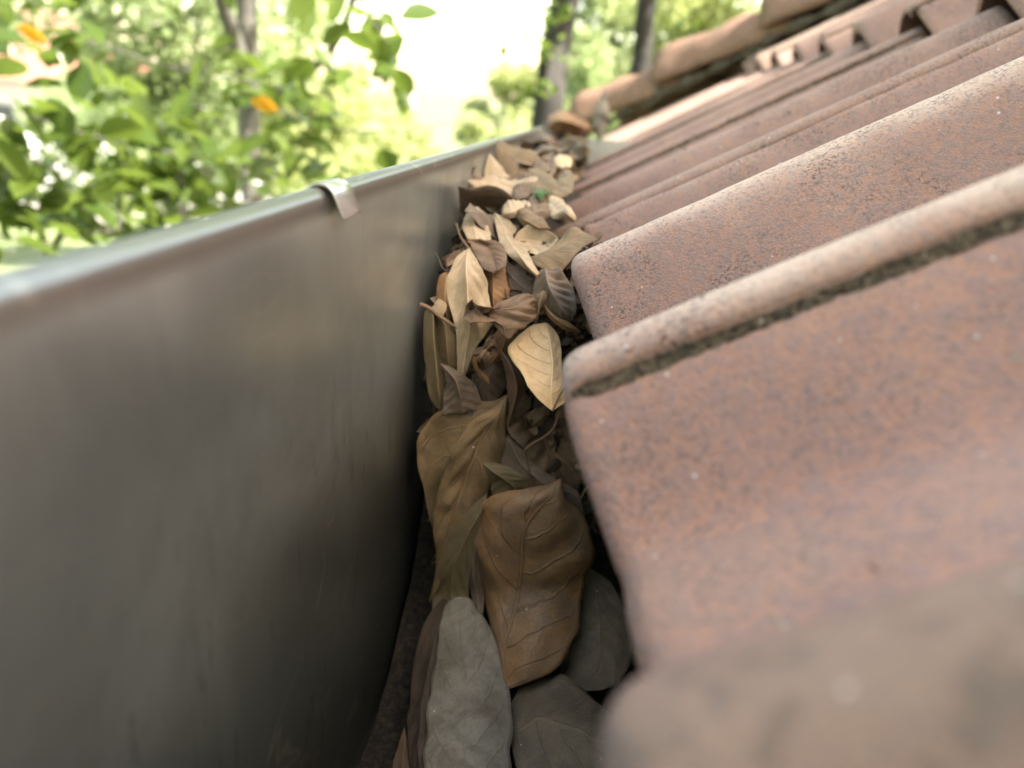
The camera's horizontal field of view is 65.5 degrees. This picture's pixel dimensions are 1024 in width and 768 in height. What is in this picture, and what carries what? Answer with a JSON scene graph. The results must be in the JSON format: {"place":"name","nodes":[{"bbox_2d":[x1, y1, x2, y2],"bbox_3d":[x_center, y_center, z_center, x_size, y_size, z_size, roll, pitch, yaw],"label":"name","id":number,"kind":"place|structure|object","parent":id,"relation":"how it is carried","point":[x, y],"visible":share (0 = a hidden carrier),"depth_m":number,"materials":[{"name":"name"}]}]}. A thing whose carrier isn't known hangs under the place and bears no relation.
{"place":"outdoors","nodes":[
{"label":"outdoors","id":0,"kind":"place"},
{"bbox_2d":[20,192,269,228],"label":"road","id":1,"kind":"structure","parent":0,"point":[239,197],"depth_m":18.17,"materials":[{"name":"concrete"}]},
{"bbox_2d":[25,132,115,198],"bbox_3d":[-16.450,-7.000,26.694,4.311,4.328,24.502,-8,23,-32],"label":"parked car","id":2,"kind":"object","parent":1,"relation":"on","point":[31,141],"visible":0.03,"depth_m":17.22,"materials":[{"name":"white paint"}]},
{"bbox_2d":[0,79,609,270],"bbox_3d":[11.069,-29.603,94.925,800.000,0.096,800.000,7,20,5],"label":"ground","id":3,"kind":"structure","parent":0,"point":[432,111],"depth_m":54.91,"materials":[{"name":"green plant"}]},
{"bbox_2d":[0,8,151,128],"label":"neighbour house","id":4,"kind":"structure","parent":3,"relation":"on","point":[10,87],"depth_m":22.33,"materials":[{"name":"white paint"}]},
{"bbox_2d":[0,104,15,120],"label":"window","id":5,"kind":"structure","parent":4,"relation":"in","point":[5,110],"depth_m":22.42,"materials":[{"name":"glass"}]},
{"bbox_2d":[12,67,298,225],"bbox_3d":[-5.378,-3.088,12.144,5.363,3.042,2.492,7,20,5],"label":"background tree","id":6,"kind":"object","parent":3,"relation":"on","point":[64,96],"visible":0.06,"depth_m":11.60,"materials":[{"name":"green plant"}]},
{"bbox_2d":[9,0,356,219],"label":"background tree","id":7,"kind":"object","parent":3,"relation":"on","point":[161,82],"visible":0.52,"depth_m":8.10,"materials":[{"name":"green plant"}]},
{"bbox_2d":[8,2,370,144],"bbox_3d":[-12.640,-9.196,25.654,16.802,5.382,7.122,0,20,-13],"label":"background tree","id":8,"kind":"object","parent":3,"relation":"on","point":[11,50],"visible":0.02,"depth_m":23.67,"materials":[{"name":"green plant"}]},
{"bbox_2d":[0,0,524,260],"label":"broadleaf tree","id":9,"kind":"object","parent":3,"relation":"on","point":[68,213],"visible":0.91,"depth_m":2.18,"materials":[{"name":"green plant"}]},
{"bbox_2d":[188,0,423,196],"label":"background tree","id":10,"kind":"object","parent":3,"relation":"on","point":[353,105],"visible":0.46,"depth_m":9.92,"materials":[{"name":"green plant"}]},
{"bbox_2d":[300,111,530,175],"bbox_3d":[-1.896,-5.057,18.818,6.472,2.836,3.340,-13,26,-41],"label":"background tree","id":11,"kind":"object","parent":3,"relation":"on","point":[419,144],"visible":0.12,"depth_m":18.18,"materials":[{"name":"green plant"}]},
{"bbox_2d":[451,57,572,145],"bbox_3d":[0.390,-8.103,25.242,5.017,4.679,4.165,7,20,5],"label":"background tree","id":12,"kind":"object","parent":3,"relation":"on","point":[503,82],"visible":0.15,"depth_m":24.58,"materials":[{"name":"green plant"}]},
{"bbox_2d":[489,0,579,134],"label":"background tree","id":13,"kind":"object","parent":3,"relation":"on","point":[559,18],"visible":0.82,"depth_m":3.81,"materials":[{"name":"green plant"}]},
{"bbox_2d":[535,0,669,139],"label":"background tree","id":14,"kind":"object","parent":3,"relation":"on","point":[592,64],"visible":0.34,"depth_m":11.63,"materials":[{"name":"green plant"}]},
{"bbox_2d":[592,0,759,81],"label":"background tree","id":15,"kind":"object","parent":3,"relation":"on","point":[666,18],"visible":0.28,"depth_m":9.62,"materials":[{"name":"green plant"}]},
{"bbox_2d":[629,0,759,75],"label":"background tree","id":16,"kind":"object","parent":3,"relation":"on","point":[641,61],"visible":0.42,"depth_m":4.40,"materials":[{"name":"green plant"}]},
{"bbox_3d":[2.401,1.283,-0.138,4.930,4.271,5.450,7,20,5],"label":"house","id":17,"kind":"object","parent":3,"relation":"on","visible":0},
{"bbox_2d":[0,126,631,767],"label":"gutter","id":18,"kind":"object","parent":17,"relation":"attached to","point":[212,494],"visible":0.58,"depth_m":0.22,"materials":[{"name":"metal"}]},
{"bbox_2d":[358,164,640,767],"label":"mulch","id":19,"kind":"object","parent":18,"relation":"in","point":[390,723],"visible":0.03,"depth_m":0.49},
{"bbox_2d":[392,727,409,767],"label":"dry leaf","id":20,"kind":"object","parent":19,"relation":"on","point":[401,759],"visible":1,"depth_m":0.41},
{"bbox_2d":[407,598,447,767],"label":"dry leaf","id":21,"kind":"object","parent":19,"relation":"on","point":[424,659],"visible":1,"depth_m":0.44,"materials":[{"name":"plant"}]},
{"bbox_2d":[423,597,512,767],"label":"dry leaf","id":22,"kind":"object","parent":19,"relation":"on","point":[469,723],"visible":1,"depth_m":0.42,"materials":[{"name":"plant"}]},
{"bbox_2d":[432,493,487,609],"bbox_3d":[-0.033,0.108,0.458,0.028,0.088,0.035,7,20,5],"label":"dry leaf","id":23,"kind":"object","parent":22,"relation":"on","point":[453,566],"visible":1,"depth_m":0.47,"materials":[{"name":"plant"}]},
{"bbox_2d":[468,544,484,614],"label":"dry leaf","id":24,"kind":"object","parent":22,"relation":"on","point":[475,583],"visible":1,"depth_m":0.47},
{"bbox_2d":[474,479,594,688],"bbox_3d":[0.008,0.108,0.438,0.073,0.104,0.058,7,20,5],"label":"dry leaf","id":25,"kind":"object","parent":22,"relation":"on","point":[535,550],"visible":1,"depth_m":0.45,"materials":[{"name":"plant"}]},
{"bbox_2d":[458,185,519,219],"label":"dry leaf","id":26,"kind":"object","parent":19,"relation":"on","point":[483,196],"visible":0.35,"depth_m":0.54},
{"bbox_2d":[468,175,537,219],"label":"dry leaf","id":27,"kind":"object","parent":26,"relation":"on","point":[506,186],"visible":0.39,"depth_m":0.58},
{"bbox_2d":[417,131,602,585],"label":"leaf litter","id":28,"kind":"object","parent":19,"relation":"on","point":[539,421],"visible":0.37,"depth_m":0.46,"materials":[{"name":"plant"}]},
{"bbox_2d":[419,302,456,368],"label":"dry leaf","id":29,"kind":"object","parent":28,"relation":"on","point":[446,337],"visible":1,"depth_m":0.45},
{"bbox_2d":[432,299,446,316],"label":"dry leaf","id":30,"kind":"object","parent":29,"relation":"on","point":[439,306],"visible":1,"depth_m":0.45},
{"bbox_2d":[435,253,452,320],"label":"dry leaf","id":31,"kind":"object","parent":28,"relation":"on","point":[441,290],"visible":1,"depth_m":0.45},
{"bbox_2d":[417,394,507,601],"bbox_3d":[-0.033,0.067,0.468,0.051,0.131,0.021,4,20,-2],"label":"dry leaf","id":32,"kind":"object","parent":28,"relation":"on","point":[440,434],"visible":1,"depth_m":0.46,"materials":[{"name":"plant"}]},
{"bbox_2d":[423,310,445,410],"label":"dry leaf","id":33,"kind":"object","parent":32,"relation":"on","point":[435,381],"visible":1,"depth_m":0.45,"materials":[{"name":"plant"}]},
{"bbox_2d":[439,362,481,414],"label":"dry leaf","id":34,"kind":"object","parent":32,"relation":"on","point":[461,395],"visible":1,"depth_m":0.45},
{"bbox_2d":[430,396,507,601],"bbox_3d":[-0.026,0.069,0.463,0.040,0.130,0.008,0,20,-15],"label":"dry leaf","id":35,"kind":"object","parent":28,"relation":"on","point":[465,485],"visible":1,"depth_m":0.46,"materials":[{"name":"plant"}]},
{"bbox_2d":[446,223,491,374],"bbox_3d":[-0.034,-0.051,0.476,0.024,0.078,0.082,-3,21,-21],"label":"dry leaf","id":36,"kind":"object","parent":28,"relation":"on","point":[466,281],"visible":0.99,"depth_m":0.45,"materials":[{"name":"plant"}]},
{"bbox_2d":[462,207,490,239],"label":"dry leaf","id":37,"kind":"object","parent":28,"relation":"on","point":[472,228],"visible":0.78,"depth_m":0.49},
{"bbox_2d":[472,355,489,383],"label":"dry leaf","id":38,"kind":"object","parent":28,"relation":"on","point":[481,374],"visible":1,"depth_m":0.44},
{"bbox_2d":[474,335,500,368],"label":"dry leaf","id":39,"kind":"object","parent":38,"relation":"on","point":[486,351],"visible":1,"depth_m":0.43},
{"bbox_2d":[467,239,506,272],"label":"dry leaf","id":40,"kind":"object","parent":28,"relation":"on","point":[491,256],"visible":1,"depth_m":0.47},
{"bbox_2d":[472,360,506,401],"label":"dry leaf","id":41,"kind":"object","parent":28,"relation":"on","point":[495,388],"visible":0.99,"depth_m":0.46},
{"bbox_2d":[488,330,518,363],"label":"dry leaf","id":42,"kind":"object","parent":41,"relation":"on","point":[502,339],"visible":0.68,"depth_m":0.45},
{"bbox_2d":[464,203,519,240],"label":"dry leaf","id":43,"kind":"object","parent":28,"relation":"on","point":[483,219],"visible":0.45,"depth_m":0.49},
{"bbox_2d":[501,199,530,218],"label":"dry leaf","id":44,"kind":"object","parent":43,"relation":"on","point":[510,208],"visible":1,"depth_m":0.51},
{"bbox_2d":[483,267,509,306],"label":"dry leaf","id":45,"kind":"object","parent":28,"relation":"on","point":[497,284],"visible":0.86,"depth_m":0.46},
{"bbox_2d":[463,294,536,338],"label":"dry leaf","id":46,"kind":"object","parent":28,"relation":"on","point":[508,318],"visible":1,"depth_m":0.43,"materials":[{"name":"plant"}]},
{"bbox_2d":[484,153,516,179],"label":"dry leaf","id":47,"kind":"object","parent":28,"relation":"on","point":[493,167],"visible":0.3,"depth_m":0.65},
{"bbox_2d":[483,462,528,495],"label":"dry leaf","id":48,"kind":"object","parent":28,"relation":"on","point":[503,478],"visible":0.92,"depth_m":0.45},
{"bbox_2d":[493,213,538,276],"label":"dry leaf","id":49,"kind":"object","parent":28,"relation":"on","point":[506,229],"visible":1,"depth_m":0.47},
{"bbox_2d":[495,140,540,178],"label":"dry leaf","id":50,"kind":"object","parent":28,"relation":"on","point":[508,158],"visible":0.36,"depth_m":0.68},
{"bbox_2d":[505,262,535,296],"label":"dry leaf","id":51,"kind":"object","parent":28,"relation":"on","point":[517,279],"visible":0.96,"depth_m":0.46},
{"bbox_2d":[513,172,531,199],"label":"dry leaf","id":52,"kind":"object","parent":28,"relation":"on","point":[521,190],"visible":0.81,"depth_m":0.57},
{"bbox_2d":[516,146,532,167],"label":"dry leaf","id":53,"kind":"object","parent":28,"relation":"on","point":[524,163],"visible":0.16,"depth_m":0.67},
{"bbox_2d":[516,207,549,229],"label":"dry leaf","id":54,"kind":"object","parent":28,"relation":"on","point":[525,216],"visible":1,"depth_m":0.49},
{"bbox_2d":[508,323,563,410],"bbox_3d":[0.018,-0.010,0.428,0.026,0.036,0.043,-7,23,-30],"label":"dry leaf","id":55,"kind":"object","parent":28,"relation":"on","point":[534,352],"visible":0.98,"depth_m":0.43,"materials":[{"name":"plant"}]},
{"bbox_2d":[536,290,546,319],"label":"dry leaf","id":56,"kind":"object","parent":55,"relation":"on","point":[541,297],"visible":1,"depth_m":0.43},
{"bbox_2d":[513,225,558,254],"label":"dry leaf","id":57,"kind":"object","parent":28,"relation":"on","point":[533,238],"visible":1,"depth_m":0.49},
{"bbox_2d":[524,196,550,219],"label":"dry leaf","id":58,"kind":"object","parent":28,"relation":"on","point":[538,207],"visible":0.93,"depth_m":0.52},
{"bbox_2d":[533,189,546,200],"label":"dry leaf","id":59,"kind":"object","parent":28,"relation":"on","point":[539,193],"visible":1,"depth_m":0.54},
{"bbox_2d":[501,434,584,517],"bbox_3d":[0.018,0.056,0.454,0.053,0.046,0.008,11,20,15],"label":"dry leaf","id":60,"kind":"object","parent":28,"relation":"on","point":[513,458],"visible":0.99,"depth_m":0.45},
{"bbox_2d":[500,349,524,426],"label":"dry leaf","id":61,"kind":"object","parent":60,"relation":"on","point":[515,379],"visible":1,"depth_m":0.44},
{"bbox_2d":[523,411,563,487],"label":"dry leaf","id":62,"kind":"object","parent":28,"relation":"on","point":[532,482],"visible":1,"depth_m":0.44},
{"bbox_2d":[507,391,581,491],"bbox_3d":[0.020,0.031,0.463,0.046,0.057,0.027,7,20,5],"label":"dry leaf","id":63,"kind":"object","parent":28,"relation":"on","point":[541,455],"visible":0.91,"depth_m":0.46,"materials":[{"name":"plant"}]},
{"bbox_2d":[527,166,562,200],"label":"dry leaf","id":64,"kind":"object","parent":28,"relation":"on","point":[548,183],"visible":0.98,"depth_m":0.58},
{"bbox_2d":[556,169,573,196],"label":"dry leaf","id":65,"kind":"object","parent":64,"relation":"on","point":[565,181],"visible":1,"depth_m":0.58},
{"bbox_2d":[534,152,556,174],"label":"dry leaf","id":66,"kind":"object","parent":28,"relation":"on","point":[549,163],"visible":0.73,"depth_m":0.66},
{"bbox_2d":[534,145,570,156],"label":"dry leaf","id":67,"kind":"object","parent":28,"relation":"on","point":[545,149],"visible":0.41,"depth_m":0.90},
{"bbox_2d":[556,139,583,151],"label":"dry leaf","id":68,"kind":"object","parent":67,"relation":"on","point":[566,144],"visible":0.91,"depth_m":0.94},
{"bbox_2d":[532,267,576,320],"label":"dry leaf","id":69,"kind":"object","parent":28,"relation":"on","point":[556,286],"visible":1,"depth_m":0.44,"materials":[{"name":"plant"}]},
{"bbox_2d":[539,152,579,181],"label":"dry leaf","id":70,"kind":"object","parent":28,"relation":"on","point":[576,178],"visible":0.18,"depth_m":0.92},
{"bbox_2d":[548,195,575,221],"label":"dry leaf","id":71,"kind":"object","parent":28,"relation":"on","point":[559,208],"visible":1,"depth_m":0.51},
{"bbox_2d":[544,304,580,331],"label":"dry leaf","id":72,"kind":"object","parent":28,"relation":"on","point":[565,325],"visible":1,"depth_m":0.43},
{"bbox_2d":[554,154,571,167],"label":"dry leaf","id":73,"kind":"object","parent":28,"relation":"on","point":[562,161],"visible":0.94,"depth_m":0.70,"materials":[{"name":"plant"}]},
{"bbox_2d":[531,227,597,270],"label":"dry leaf","id":74,"kind":"object","parent":28,"relation":"on","point":[567,247],"visible":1,"depth_m":0.46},
{"bbox_2d":[552,136,576,160],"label":"dry leaf","id":75,"kind":"object","parent":28,"relation":"on","point":[556,143],"visible":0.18,"depth_m":0.95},
{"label":"dry leaf","id":76,"kind":"object","parent":28,"relation":"on","visible":0},
{"bbox_2d":[470,165,482,187],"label":"dry leaf","id":77,"kind":"object","parent":76,"relation":"on","point":[477,177],"visible":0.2,"depth_m":0.60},
{"bbox_2d":[511,674,607,767],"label":"dry leaf","id":78,"kind":"object","parent":19,"relation":"on","point":[558,720],"visible":0.73,"depth_m":0.41,"materials":[{"name":"plant"}]},
{"bbox_2d":[574,167,583,175],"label":"dry leaf","id":79,"kind":"object","parent":19,"relation":"on","point":[579,170],"visible":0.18,"depth_m":1.09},
{"bbox_2d":[585,149,590,162],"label":"dry leaf","id":80,"kind":"object","parent":79,"relation":"on","point":[588,152],"visible":0.18,"depth_m":1.10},
{"bbox_2d":[574,154,586,167],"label":"dry leaf","id":81,"kind":"object","parent":19,"relation":"on","point":[578,163],"visible":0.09,"depth_m":1.02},
{"bbox_2d":[572,137,588,144],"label":"dry leaf","id":82,"kind":"object","parent":19,"relation":"on","point":[583,140],"visible":0.17,"depth_m":1.20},
{"bbox_2d":[560,568,632,690],"bbox_3d":[0.050,0.141,0.458,0.042,0.047,0.058,7,20,5],"label":"dry leaf","id":83,"kind":"object","parent":19,"relation":"on","point":[598,657],"visible":0.96,"depth_m":0.46,"materials":[{"name":"plant"}]},
{"bbox_2d":[593,89,609,143],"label":"dry leaf","id":84,"kind":"object","parent":19,"relation":"on","point":[601,115],"visible":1,"depth_m":1.18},
{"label":"dry leaf","id":85,"kind":"object","parent":19,"relation":"on","visible":0},
{"bbox_2d":[532,140,552,149],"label":"dry leaf","id":86,"kind":"object","parent":85,"relation":"on","point":[536,145],"visible":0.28,"depth_m":1.05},
{"bbox_2d":[547,111,593,136],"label":"dry leaf","id":87,"kind":"object","parent":18,"relation":"on","point":[564,122],"visible":0.98,"depth_m":1.11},
{"bbox_2d":[603,87,707,137],"bbox_3d":[0.465,-0.800,2.356,0.372,0.247,0.369,7,20,5],"label":"roof tile","id":88,"kind":"object","parent":17,"relation":"on","point":[624,125],"visible":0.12,"depth_m":2.21,"materials":[{"name":"ceramic"}]},
{"bbox_2d":[568,63,721,137],"bbox_3d":[0.361,-0.794,2.240,0.243,0.254,0.423,-11,25,-37],"label":"hip cap tile","id":89,"kind":"object","parent":88,"relation":"on","point":[630,98],"visible":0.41,"depth_m":2.17,"materials":[{"name":"ceramic"}]},
{"bbox_2d":[603,72,746,139],"bbox_3d":[0.425,-0.686,2.025,0.372,0.247,0.369,7,20,5],"label":"roof tile","id":90,"kind":"object","parent":17,"relation":"on","point":[673,106],"visible":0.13,"depth_m":1.88,"materials":[{"name":"ceramic"}]},
{"bbox_2d":[650,5,831,103],"bbox_3d":[0.559,-0.818,1.979,0.240,0.261,0.423,-11,25,-37],"label":"hip cap tile","id":91,"kind":"object","parent":90,"relation":"on","point":[723,49],"visible":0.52,"depth_m":1.93,"materials":[{"name":"ceramic"}]},
{"bbox_2d":[610,64,779,140],"bbox_3d":[0.380,-0.569,1.695,0.372,0.247,0.369,7,20,5],"label":"roof tile","id":92,"kind":"object","parent":17,"relation":"on","point":[722,90],"visible":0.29,"depth_m":1.55,"materials":[{"name":"ceramic"}]},
{"bbox_2d":[742,0,881,73],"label":"roof tile","id":93,"kind":"object","parent":92,"relation":"on","point":[765,60],"visible":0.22,"depth_m":1.60,"materials":[{"name":"ceramic"}]},
{"bbox_2d":[678,50,1023,625],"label":"grit","id":94,"kind":"object","parent":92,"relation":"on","point":[773,618],"visible":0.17,"depth_m":0.16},
{"bbox_2d":[589,51,830,165],"bbox_3d":[0.329,-0.450,1.367,0.373,0.247,0.369,7,20,5],"label":"roof tile","id":95,"kind":"object","parent":17,"relation":"on","point":[714,104],"visible":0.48,"depth_m":1.22,"materials":[{"name":"ceramic"}]},
{"bbox_2d":[774,0,897,66],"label":"roof tile","id":96,"kind":"object","parent":95,"relation":"on","point":[807,47],"visible":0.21,"depth_m":1.29,"materials":[{"name":"ceramic"}]},
{"bbox_2d":[572,26,924,193],"bbox_3d":[0.274,-0.329,1.039,0.373,0.248,0.369,7,20,5],"label":"roof tile","id":97,"kind":"object","parent":17,"relation":"on","point":[844,60],"visible":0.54,"depth_m":0.90,"materials":[{"name":"ceramic"}]},
{"bbox_2d":[551,5,1023,241],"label":"roof tile","id":98,"kind":"object","parent":17,"relation":"on","point":[907,61],"visible":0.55,"depth_m":0.67,"materials":[{"name":"ceramic"}]},
{"bbox_2d":[573,143,588,159],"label":"dry leaf","id":99,"kind":"object","parent":98,"relation":"on","point":[580,150],"visible":1,"depth_m":0.88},
{"bbox_2d":[562,30,1023,401],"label":"roof tile","id":100,"kind":"object","parent":17,"relation":"on","point":[921,172],"visible":0.84,"depth_m":0.36,"materials":[{"name":"ceramic"}]},
{"bbox_2d":[564,228,1023,767],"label":"roof tile","id":101,"kind":"object","parent":17,"relation":"on","point":[798,474],"visible":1,"depth_m":0.18,"materials":[{"name":"orange ceramic"}]},
{"bbox_2d":[734,0,872,74],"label":"roof tile","id":102,"kind":"object","parent":17,"relation":"on","point":[739,69],"visible":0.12,"depth_m":1.80,"materials":[{"name":"ceramic"}]},
{"bbox_2d":[759,0,867,48],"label":"hip cap tile","id":103,"kind":"object","parent":102,"relation":"on","point":[772,12],"visible":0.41,"depth_m":1.74,"materials":[{"name":"ceramic"}]},
{"bbox_2d":[820,0,934,55],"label":"roof tile","id":104,"kind":"object","parent":17,"relation":"on","point":[885,23],"visible":0.41,"depth_m":0.96,"materials":[{"name":"ceramic"}]},
{"bbox_2d":[912,0,1023,34],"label":"roof tile","id":105,"kind":"object","parent":17,"relation":"on","point":[936,16],"visible":0.42,"depth_m":0.79,"materials":[{"name":"ceramic"}]},
{"bbox_2d":[13,0,760,113],"label":"sky","id":106,"kind":"structure","parent":0,"point":[448,55],"materials":[{"name":"white"}]},
{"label":"dry leaf","id":107,"kind":"object","parent":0,"visible":0},
{"bbox_2d":[540,136,557,143],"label":"dry leaf","id":108,"kind":"object","parent":107,"relation":"on","point":[552,140],"visible":0.12,"depth_m":1.18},
{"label":"dry leaf","id":109,"kind":"object","parent":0,"visible":0},
{"bbox_2d":[459,218,523,231],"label":"dry leaf","id":110,"kind":"object","parent":109,"relation":"on","point":[515,221],"visible":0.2,"depth_m":0.54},
{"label":"dry leaf","id":111,"kind":"object","parent":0,"visible":0},
{"bbox_2d":[554,161,560,179],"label":"dry leaf","id":112,"kind":"object","parent":111,"relation":"on","point":[557,175],"visible":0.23,"depth_m":0.69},
{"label":"dry leaf","id":113,"kind":"object","parent":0,"visible":0},
{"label":"dry leaf","id":114,"kind":"object","parent":113,"relation":"on","visible":0},
{"bbox_2d":[569,163,575,174],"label":"dry leaf","id":115,"kind":"object","parent":114,"relation":"on","point":[572,168],"visible":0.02,"depth_m":0.92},
{"bbox_2d":[570,150,576,159],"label":"dry leaf","id":116,"kind":"object","parent":114,"relation":"on","point":[573,155],"visible":0.07,"depth_m":0.95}
]}

